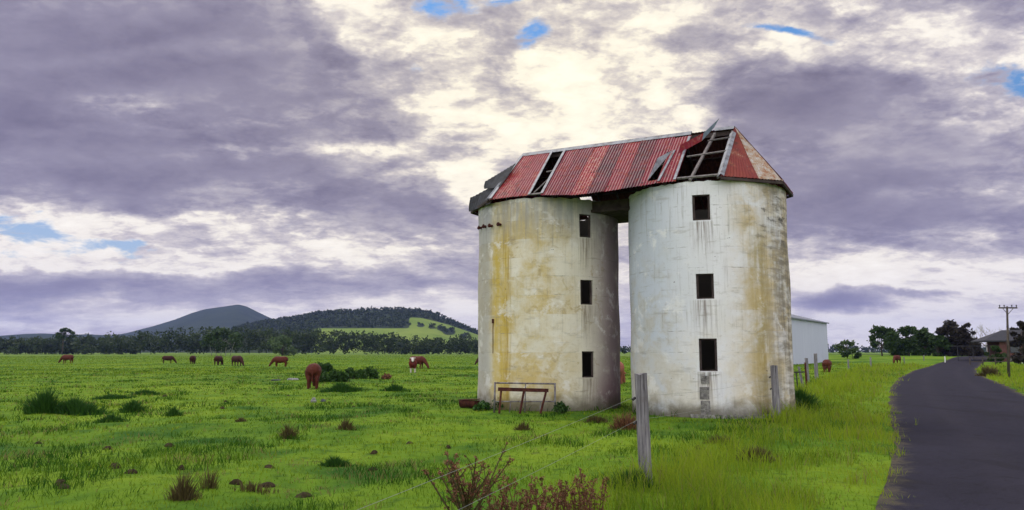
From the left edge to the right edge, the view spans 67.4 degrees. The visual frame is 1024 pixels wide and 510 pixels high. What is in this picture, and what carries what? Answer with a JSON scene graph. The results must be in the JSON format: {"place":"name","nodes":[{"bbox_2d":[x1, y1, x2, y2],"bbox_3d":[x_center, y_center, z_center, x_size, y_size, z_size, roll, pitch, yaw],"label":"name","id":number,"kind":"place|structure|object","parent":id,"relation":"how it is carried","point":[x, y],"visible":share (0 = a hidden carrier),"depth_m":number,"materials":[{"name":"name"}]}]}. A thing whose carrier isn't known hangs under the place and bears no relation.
{"place":"outdoors","nodes":[
{"label":"outdoors","id":0,"kind":"place"},
{"bbox_2d":[0,333,121,346],"bbox_3d":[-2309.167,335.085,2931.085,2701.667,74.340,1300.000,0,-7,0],"label":"hill","id":1,"kind":"structure","parent":0,"point":[42,335],"depth_m":2881.70,"materials":[{"name":"green plant"}]},
{"bbox_2d":[119,305,271,343],"bbox_3d":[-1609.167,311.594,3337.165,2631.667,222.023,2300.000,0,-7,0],"label":"hill","id":2,"kind":"structure","parent":0,"point":[228,316],"depth_m":3182.00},
{"bbox_2d":[37,309,477,352],"bbox_3d":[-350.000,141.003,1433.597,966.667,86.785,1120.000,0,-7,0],"label":"hill","id":3,"kind":"structure","parent":0,"point":[419,330],"depth_m":1142.23,"materials":[{"name":"green plant"}]},
{"bbox_2d":[55,306,477,349],"bbox_3d":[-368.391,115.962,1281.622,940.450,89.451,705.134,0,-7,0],"label":"hill forest","id":4,"kind":"object","parent":3,"relation":"on","point":[402,314],"visible":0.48,"depth_m":1336.44,"materials":[{"name":"green plant"}]},
{"bbox_2d":[0,352,1023,509],"bbox_3d":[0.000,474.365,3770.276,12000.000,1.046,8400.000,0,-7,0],"label":"ground","id":5,"kind":"structure","parent":0,"point":[332,484],"depth_m":16.57,"materials":[{"name":"green plant"}]},
{"bbox_2d":[17,385,65,413],"bbox_3d":[-14.348,4.371,23.475,1.562,0.954,1.268,4,-8,-28],"label":"rush clump","id":6,"kind":"object","parent":5,"relation":"on","point":[43,403],"visible":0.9,"depth_m":23.33,"materials":[{"name":"green plant"}]},
{"bbox_2d":[54,479,65,486],"bbox_3d":[-6.408,3.232,10.889,0.162,0.111,0.214,-2,-7,14],"label":"dung pat","id":7,"kind":"object","parent":5,"relation":"on","point":[60,480],"visible":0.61,"depth_m":10.85,"materials":[{"name":"brown soil"}]},
{"bbox_2d":[55,327,75,354],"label":"tree","id":8,"kind":"object","parent":5,"relation":"on","point":[61,333],"visible":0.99,"depth_m":437.33,"materials":[{"name":"green plant"}]},
{"bbox_2d":[58,355,73,362],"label":"cow","id":9,"kind":"object","parent":5,"relation":"on","point":[67,357],"visible":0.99,"depth_m":120.77},
{"bbox_2d":[49,394,111,415],"bbox_3d":[-13.465,4.600,23.729,2.349,0.704,1.358,0,-7,0],"label":"rush clump","id":10,"kind":"object","parent":5,"relation":"on","point":[75,406],"visible":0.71,"depth_m":23.48,"materials":[{"name":"green plant"}]},
{"bbox_2d":[87,394,138,399],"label":"rush clump","id":11,"kind":"object","parent":5,"relation":"on","point":[113,396],"visible":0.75,"depth_m":31.30,"materials":[{"name":"green plant"}]},
{"bbox_2d":[95,413,131,422],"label":"rush clump","id":12,"kind":"object","parent":5,"relation":"on","point":[114,418],"visible":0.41,"depth_m":21.03,"materials":[{"name":"green plant"}]},
{"bbox_2d":[109,462,120,468],"bbox_3d":[-6.380,3.398,12.354,0.197,0.118,0.259,1,-7,-10],"label":"dung pat","id":13,"kind":"object","parent":5,"relation":"on","point":[114,465],"visible":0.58,"depth_m":12.30,"materials":[{"name":"brown soil"}]},
{"bbox_2d":[124,469,136,473],"bbox_3d":[-5.904,3.364,11.907,0.199,0.096,0.180,3,-8,-20],"label":"dung pat","id":14,"kind":"object","parent":5,"relation":"on","point":[130,472],"visible":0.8,"depth_m":11.87,"materials":[{"name":"brown soil"}]},
{"bbox_2d":[117,399,147,412],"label":"rush clump","id":15,"kind":"object","parent":5,"relation":"on","point":[132,405],"visible":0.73,"depth_m":23.86,"materials":[{"name":"green plant"}]},
{"bbox_2d":[126,389,161,395],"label":"rush clump","id":16,"kind":"object","parent":5,"relation":"on","point":[138,392],"visible":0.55,"depth_m":33.70,"materials":[{"name":"green plant"}]},
{"bbox_2d":[162,356,176,362],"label":"cow","id":17,"kind":"object","parent":5,"relation":"on","point":[168,358],"visible":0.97,"depth_m":120.85},
{"bbox_2d":[164,405,184,416],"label":"rush clump","id":18,"kind":"object","parent":5,"relation":"on","point":[172,411],"visible":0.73,"depth_m":22.94,"materials":[{"name":"green plant"}]},
{"bbox_2d":[161,466,203,501],"bbox_3d":[-4.237,2.934,9.905,0.602,0.493,0.412,0,-7,0],"label":"dock clump","id":19,"kind":"object","parent":5,"relation":"on","point":[185,493],"visible":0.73,"depth_m":9.85,"materials":[{"name":"plant"}]},
{"bbox_2d":[189,355,195,363],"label":"cow","id":20,"kind":"object","parent":5,"relation":"on","point":[192,358],"visible":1,"depth_m":114.31},
{"bbox_2d":[198,460,219,489],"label":"dock clump","id":21,"kind":"object","parent":5,"relation":"on","point":[207,481],"visible":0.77,"depth_m":10.49,"materials":[{"name":"brown plant"}]},
{"bbox_2d":[214,356,222,364],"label":"cow","id":22,"kind":"object","parent":5,"relation":"on","point":[218,359],"visible":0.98,"depth_m":103.92},
{"bbox_2d":[198,326,245,355],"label":"tree","id":23,"kind":"object","parent":5,"relation":"on","point":[215,337],"visible":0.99,"depth_m":325.39,"materials":[{"name":"green plant"}]},
{"bbox_2d":[229,479,242,484],"bbox_3d":[-3.930,3.245,10.940,0.197,0.114,0.149,1,-7,-5],"label":"dung pat","id":24,"kind":"object","parent":5,"relation":"on","point":[233,481],"visible":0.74,"depth_m":10.90,"materials":[{"name":"brown soil"}]},
{"bbox_2d":[231,356,243,365],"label":"cow","id":25,"kind":"object","parent":5,"relation":"on","point":[235,359],"visible":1,"depth_m":99.53},
{"bbox_2d":[0,325,477,354],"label":"treeline","id":26,"kind":"object","parent":5,"relation":"on","point":[115,344],"visible":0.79,"depth_m":470.15,"materials":[{"name":"green plant"}]},
{"bbox_2d":[235,417,246,421],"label":"dock clump","id":27,"kind":"object","parent":5,"relation":"on","point":[241,419],"visible":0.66,"depth_m":20.32,"materials":[{"name":"plant"}]},
{"bbox_2d":[225,480,278,494],"bbox_3d":[-3.552,3.160,10.523,0.738,0.199,0.423,0,-7,0],"label":"dock clump","id":28,"kind":"object","parent":5,"relation":"on","point":[250,485],"visible":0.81,"depth_m":10.47,"materials":[{"name":"plant"}]},
{"bbox_2d":[259,482,274,487],"bbox_3d":[-3.514,3.296,10.984,0.202,0.096,0.286,-1,-7,6],"label":"dung pat","id":29,"kind":"object","parent":5,"relation":"on","point":[266,484],"visible":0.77,"depth_m":10.95,"materials":[{"name":"brown soil"}]},
{"bbox_2d":[269,356,287,366],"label":"cow","id":30,"kind":"object","parent":5,"relation":"on","point":[279,359],"visible":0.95,"depth_m":95.58},
{"bbox_2d":[267,333,298,355],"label":"tree","id":31,"kind":"object","parent":5,"relation":"on","point":[280,344],"visible":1,"depth_m":327.61,"materials":[{"name":"green plant"}]},
{"bbox_2d":[276,420,298,439],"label":"dock clump","id":32,"kind":"object","parent":5,"relation":"on","point":[287,431],"visible":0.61,"depth_m":17.13,"materials":[{"name":"brown plant"}]},
{"bbox_2d":[295,492,312,497],"bbox_3d":[-2.823,3.250,10.388,0.204,0.081,0.268,-10,-13,55],"label":"dung pat","id":33,"kind":"object","parent":5,"relation":"on","point":[302,494],"visible":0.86,"depth_m":10.33,"materials":[{"name":"brown soil"}]},
{"bbox_2d":[305,363,321,388],"bbox_3d":[-10.314,6.271,39.937,0.807,1.277,2.339,1,-7,-11],"label":"cow","id":34,"kind":"object","parent":5,"relation":"on","point":[313,371],"visible":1,"depth_m":39.01},
{"bbox_2d":[315,361,332,371],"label":"bush","id":35,"kind":"object","parent":5,"relation":"on","point":[327,366],"visible":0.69,"depth_m":71.63,"materials":[{"name":"green plant"}]},
{"bbox_2d":[319,369,349,381],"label":"bush","id":36,"kind":"object","parent":5,"relation":"on","point":[332,375],"visible":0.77,"depth_m":47.80,"materials":[{"name":"green plant"}]},
{"bbox_2d":[317,455,354,466],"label":"rush clump","id":37,"kind":"object","parent":5,"relation":"on","point":[335,462],"visible":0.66,"depth_m":13.01,"materials":[{"name":"green plant"}]},
{"bbox_2d":[316,380,369,392],"bbox_3d":[-8.105,6.335,37.099,2.772,0.578,1.649,0,-7,0],"label":"rush clump","id":38,"kind":"object","parent":5,"relation":"on","point":[339,387],"visible":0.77,"depth_m":36.85,"materials":[{"name":"green plant"}]},
{"bbox_2d":[335,417,355,430],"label":"dock clump","id":39,"kind":"object","parent":5,"relation":"on","point":[345,424],"visible":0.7,"depth_m":18.66,"materials":[{"name":"brown plant"}]},
{"bbox_2d":[344,366,379,378],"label":"bush","id":40,"kind":"object","parent":5,"relation":"on","point":[369,372],"visible":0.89,"depth_m":53.19,"materials":[{"name":"green plant"}]},
{"bbox_2d":[381,373,391,379],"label":"bush","id":41,"kind":"object","parent":5,"relation":"on","point":[385,376],"visible":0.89,"depth_m":53.30,"materials":[{"name":"brown plant"}]},
{"bbox_2d":[380,383,408,391],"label":"rush clump","id":42,"kind":"object","parent":5,"relation":"on","point":[393,387],"visible":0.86,"depth_m":36.94,"materials":[{"name":"green plant"}]},
{"bbox_2d":[409,357,416,372],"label":"cow","id":43,"kind":"object","parent":5,"relation":"on","point":[412,362],"visible":1,"depth_m":68.09},
{"bbox_2d":[409,356,429,368],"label":"cow","id":44,"kind":"object","parent":5,"relation":"on","point":[420,360],"visible":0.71,"depth_m":81.68},
{"bbox_2d":[0,355,855,375],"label":"grass","id":45,"kind":"structure","parent":5,"relation":"on","point":[28,365],"depth_m":119.49,"materials":[{"name":"green plant"}]},
{"bbox_2d":[421,442,513,509],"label":"dead thistle","id":46,"kind":"object","parent":5,"relation":"on","point":[465,496],"visible":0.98,"depth_m":7.72,"materials":[{"name":"brown plant"}]},
{"bbox_2d":[459,399,479,407],"bbox_3d":[-1.448,4.987,25.842,0.722,0.308,0.389,-3,-8,20],"label":"feed trough","id":47,"kind":"object","parent":5,"relation":"on","point":[467,403],"visible":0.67,"depth_m":25.72,"materials":[{"name":"metal"}]},
{"bbox_2d":[473,400,496,410],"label":"weed","id":48,"kind":"object","parent":5,"relation":"on","point":[481,405],"visible":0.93,"depth_m":24.87,"materials":[{"name":"green plant"}]},
{"bbox_2d":[478,479,507,509],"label":"dead thistle","id":49,"kind":"object","parent":5,"relation":"on","point":[503,497],"visible":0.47,"depth_m":8.13,"materials":[{"name":"brown plant"}]},
{"bbox_2d":[483,482,529,509],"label":"dead thistle","id":50,"kind":"object","parent":5,"relation":"on","point":[507,502],"visible":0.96,"depth_m":7.85,"materials":[{"name":"brown plant"}]},
{"bbox_2d":[497,481,533,509],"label":"dead thistle","id":51,"kind":"object","parent":5,"relation":"on","point":[506,492],"visible":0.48,"depth_m":8.36,"materials":[{"name":"brown plant"}]},
{"bbox_2d":[513,421,531,430],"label":"dock clump","id":52,"kind":"object","parent":5,"relation":"on","point":[523,426],"visible":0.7,"depth_m":18.81,"materials":[{"name":"brown plant"}]},
{"bbox_2d":[493,382,555,413],"bbox_3d":[0.401,4.462,24.009,1.977,0.951,0.526,0,-7,0],"label":"feed rack","id":53,"kind":"object","parent":5,"relation":"on","point":[523,390],"visible":0.94,"depth_m":23.90,"materials":[{"name":"grey metal"}]},
{"bbox_2d":[501,472,552,509],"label":"dead thistle","id":54,"kind":"object","parent":5,"relation":"on","point":[529,498],"visible":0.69,"depth_m":8.02,"materials":[{"name":"brown plant"}]},
{"bbox_2d":[518,477,563,509],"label":"dead thistle","id":55,"kind":"object","parent":5,"relation":"on","point":[535,493],"visible":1,"depth_m":7.70,"materials":[{"name":"plant"}]},
{"bbox_2d":[529,475,561,509],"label":"dead thistle","id":56,"kind":"object","parent":5,"relation":"on","point":[541,485],"visible":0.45,"depth_m":8.50,"materials":[{"name":"plant"}]},
{"bbox_2d":[539,481,575,509],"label":"dead thistle","id":57,"kind":"object","parent":5,"relation":"on","point":[565,495],"visible":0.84,"depth_m":7.91,"materials":[{"name":"plant"}]},
{"bbox_2d":[551,400,569,413],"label":"weed","id":58,"kind":"object","parent":5,"relation":"on","point":[561,407],"visible":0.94,"depth_m":23.63,"materials":[{"name":"green plant"}]},
{"bbox_2d":[553,478,596,509],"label":"dead thistle","id":59,"kind":"object","parent":5,"relation":"on","point":[572,501],"visible":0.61,"depth_m":8.16,"materials":[{"name":"brown plant"}]},
{"bbox_2d":[554,482,598,509],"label":"dead thistle","id":60,"kind":"object","parent":5,"relation":"on","point":[589,500],"visible":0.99,"depth_m":7.83,"materials":[{"name":"brown plant"}]},
{"bbox_2d":[572,467,609,509],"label":"dead thistle","id":61,"kind":"object","parent":5,"relation":"on","point":[581,475],"visible":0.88,"depth_m":8.06,"materials":[{"name":"brown plant"}]},
{"bbox_2d":[583,414,609,422],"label":"dock clump","id":62,"kind":"object","parent":5,"relation":"on","point":[599,419],"visible":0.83,"depth_m":20.65,"materials":[{"name":"plant"}]},
{"bbox_2d":[608,411,636,429],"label":"dock clump","id":63,"kind":"object","parent":5,"relation":"on","point":[622,422],"visible":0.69,"depth_m":19.08,"materials":[{"name":"brown plant"}]},
{"bbox_2d":[620,362,626,383],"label":"cow","id":64,"kind":"object","parent":5,"relation":"on","point":[622,375],"visible":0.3,"depth_m":44.49},
{"bbox_2d":[469,119,795,418],"bbox_3d":[3.769,0.541,26.136,10.924,9.831,5.468,-4,-8,27],"label":"twin silo","id":65,"kind":"object","parent":5,"relation":"on","point":[702,214],"visible":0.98,"depth_m":24.61,"materials":[{"name":"concrete"}]},
{"bbox_2d":[603,466,661,489],"bbox_3d":[1.613,2.982,10.329,0.856,0.334,0.570,0,-7,0],"label":"rush clump","id":66,"kind":"object","parent":5,"relation":"on","point":[627,476],"visible":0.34,"depth_m":10.27,"materials":[{"name":"green plant"}]},
{"bbox_2d":[358,353,924,509],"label":"wire fence","id":67,"kind":"object","parent":5,"relation":"on","point":[641,422],"visible":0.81,"depth_m":10.71,"materials":[{"name":"grey wood"}]},
{"bbox_2d":[702,434,734,443],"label":"dock clump","id":68,"kind":"object","parent":5,"relation":"on","point":[718,439],"visible":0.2,"depth_m":15.54,"materials":[{"name":"green plant"}]},
{"bbox_2d":[731,445,780,462],"bbox_3d":[4.226,3.425,13.300,0.911,0.329,0.602,0,-7,0],"label":"dock clump","id":69,"kind":"object","parent":5,"relation":"on","point":[762,453],"visible":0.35,"depth_m":13.24,"materials":[{"name":"green plant"}]},
{"bbox_2d":[533,361,1023,509],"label":"verge grass","id":70,"kind":"structure","parent":5,"relation":"on","point":[697,464],"depth_m":12.71,"materials":[{"name":"green plant"}]},
{"bbox_2d":[794,371,804,387],"bbox_3d":[13.607,6.098,36.523,0.641,1.117,0.060,0,-7,0],"label":"rail stand","id":71,"kind":"object","parent":5,"relation":"on","point":[796,375],"visible":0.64,"depth_m":36.56,"materials":[{"name":"black paint"}]},
{"bbox_2d":[795,393,804,410],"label":"weed","id":72,"kind":"object","parent":5,"relation":"on","point":[799,402],"visible":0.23,"depth_m":24.09,"materials":[{"name":"green plant"}]},
{"bbox_2d":[798,367,803,386],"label":"leaning stake","id":73,"kind":"object","parent":5,"relation":"on","point":[800,375],"visible":0.69,"depth_m":40.34,"materials":[{"name":"grey wood"}]},
{"bbox_2d":[620,343,985,352],"bbox_3d":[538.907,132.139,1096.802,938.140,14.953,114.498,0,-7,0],"label":"distant forest","id":74,"kind":"object","parent":5,"relation":"on","point":[830,350],"visible":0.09,"depth_m":1081.52,"materials":[{"name":"green plant"}]},
{"bbox_2d":[804,362,807,383],"bbox_3d":[14.944,6.217,39.022,0.131,1.510,0.088,0,-7,0],"label":"leaning stake","id":75,"kind":"object","parent":5,"relation":"on","point":[805,372],"visible":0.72,"depth_m":39.02,"materials":[{"name":"wood"}]},
{"bbox_2d":[791,314,828,363],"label":"farm shed","id":76,"kind":"structure","parent":5,"relation":"on","point":[809,338],"depth_m":121.52,"materials":[{"name":"metal"}]},
{"bbox_2d":[794,385,825,409],"bbox_3d":[9.497,4.637,25.323,1.652,0.921,1.324,0,-7,0],"label":"rush clump","id":77,"kind":"object","parent":5,"relation":"on","point":[802,394],"visible":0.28,"depth_m":25.15,"materials":[{"name":"green plant"}]},
{"bbox_2d":[822,359,831,371],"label":"cow","id":78,"kind":"object","parent":5,"relation":"on","point":[827,363],"visible":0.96,"depth_m":69.16},
{"bbox_2d":[833,339,859,357],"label":"tree","id":79,"kind":"object","parent":5,"relation":"on","point":[839,347],"visible":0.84,"depth_m":148.77,"materials":[{"name":"green plant"}]},
{"bbox_2d":[840,348,861,358],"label":"bush","id":80,"kind":"object","parent":5,"relation":"on","point":[850,351],"visible":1,"depth_m":144.53,"materials":[{"name":"green plant"}]},
{"bbox_2d":[866,324,899,355],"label":"tree","id":81,"kind":"object","parent":5,"relation":"on","point":[889,336],"visible":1,"depth_m":163.55,"materials":[{"name":"green plant"}]},
{"bbox_2d":[892,355,900,362],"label":"cow","id":82,"kind":"object","parent":5,"relation":"on","point":[897,357],"visible":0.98,"depth_m":114.53},
{"bbox_2d":[885,342,912,355],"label":"tree","id":83,"kind":"object","parent":5,"relation":"on","point":[893,353],"visible":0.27,"depth_m":178.73,"materials":[{"name":"green plant"}]},
{"bbox_2d":[892,325,917,355],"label":"tree","id":84,"kind":"object","parent":5,"relation":"on","point":[907,343],"visible":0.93,"depth_m":165.89,"materials":[{"name":"green plant"}]},
{"bbox_2d":[909,336,932,355],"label":"tree","id":85,"kind":"object","parent":5,"relation":"on","point":[914,353],"visible":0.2,"depth_m":183.99,"materials":[{"name":"green plant"}]},
{"bbox_2d":[915,327,935,355],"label":"tree","id":86,"kind":"object","parent":5,"relation":"on","point":[923,335],"visible":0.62,"depth_m":170.53,"materials":[{"name":"green plant"}]},
{"bbox_2d":[923,334,953,355],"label":"tree","id":87,"kind":"object","parent":5,"relation":"on","point":[936,342],"visible":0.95,"depth_m":158.61,"materials":[{"name":"green plant"}]},
{"bbox_2d":[933,319,977,355],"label":"tree","id":88,"kind":"object","parent":5,"relation":"on","point":[953,333],"visible":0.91,"depth_m":157.23,"materials":[{"name":"green plant"}]},
{"bbox_2d":[946,337,982,355],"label":"tree","id":89,"kind":"object","parent":5,"relation":"on","point":[970,352],"visible":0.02,"depth_m":169.19,"materials":[{"name":"green plant"}]},
{"bbox_2d":[962,322,976,355],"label":"tree","id":90,"kind":"object","parent":5,"relation":"on","point":[967,325],"visible":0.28,"depth_m":161.94,"materials":[{"name":"green plant"}]},
{"bbox_2d":[967,342,983,355],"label":"bush","id":91,"kind":"object","parent":5,"relation":"on","point":[977,350],"visible":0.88,"depth_m":148.57,"materials":[{"name":"green plant"}]},
{"bbox_2d":[972,322,1001,351],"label":"bare tree","id":92,"kind":"object","parent":5,"relation":"on","point":[985,335],"visible":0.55,"depth_m":189.59,"materials":[{"name":"grey plant"}]},
{"bbox_2d":[975,365,1002,376],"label":"dock clump","id":93,"kind":"object","parent":5,"relation":"on","point":[987,370],"visible":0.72,"depth_m":58.80,"materials":[{"name":"brown plant"}]},
{"bbox_2d":[957,330,1021,360],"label":"brick house","id":94,"kind":"structure","parent":5,"relation":"on","point":[999,338],"depth_m":118.55,"materials":[{"name":"brick"}]},
{"bbox_2d":[1010,347,1019,352],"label":"window","id":95,"kind":"structure","parent":94,"relation":"in","point":[1012,349],"depth_m":116.98,"materials":[{"name":"glass"}]},
{"bbox_2d":[969,357,1020,364],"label":"garden fence","id":96,"kind":"object","parent":5,"relation":"on","point":[982,361],"visible":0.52,"depth_m":103.38,"materials":[{"name":"brown wood"}]},
{"bbox_2d":[984,345,1006,363],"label":"bush","id":97,"kind":"object","parent":5,"relation":"on","point":[999,356],"visible":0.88,"depth_m":108.60,"materials":[{"name":"green plant"}]},
{"bbox_2d":[998,305,1016,377],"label":"power pole","id":98,"kind":"object","parent":5,"relation":"on","point":[1007,334],"visible":0.96,"depth_m":56.40,"materials":[{"name":"brown wood"}]},
{"bbox_2d":[1009,320,1023,363],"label":"tree","id":99,"kind":"object","parent":5,"relation":"on","point":[1016,342],"visible":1,"depth_m":95.52,"materials":[{"name":"green plant"}]},
{"bbox_2d":[0,0,1023,351],"label":"sky","id":100,"kind":"structure","parent":0,"point":[162,161],"materials":[{"name":"grey"}]},
{"bbox_2d":[869,354,1023,509],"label":"road","id":101,"kind":"structure","parent":0,"point":[962,444],"depth_m":15.84,"materials":[{"name":"grey asphalt"}]}
]}

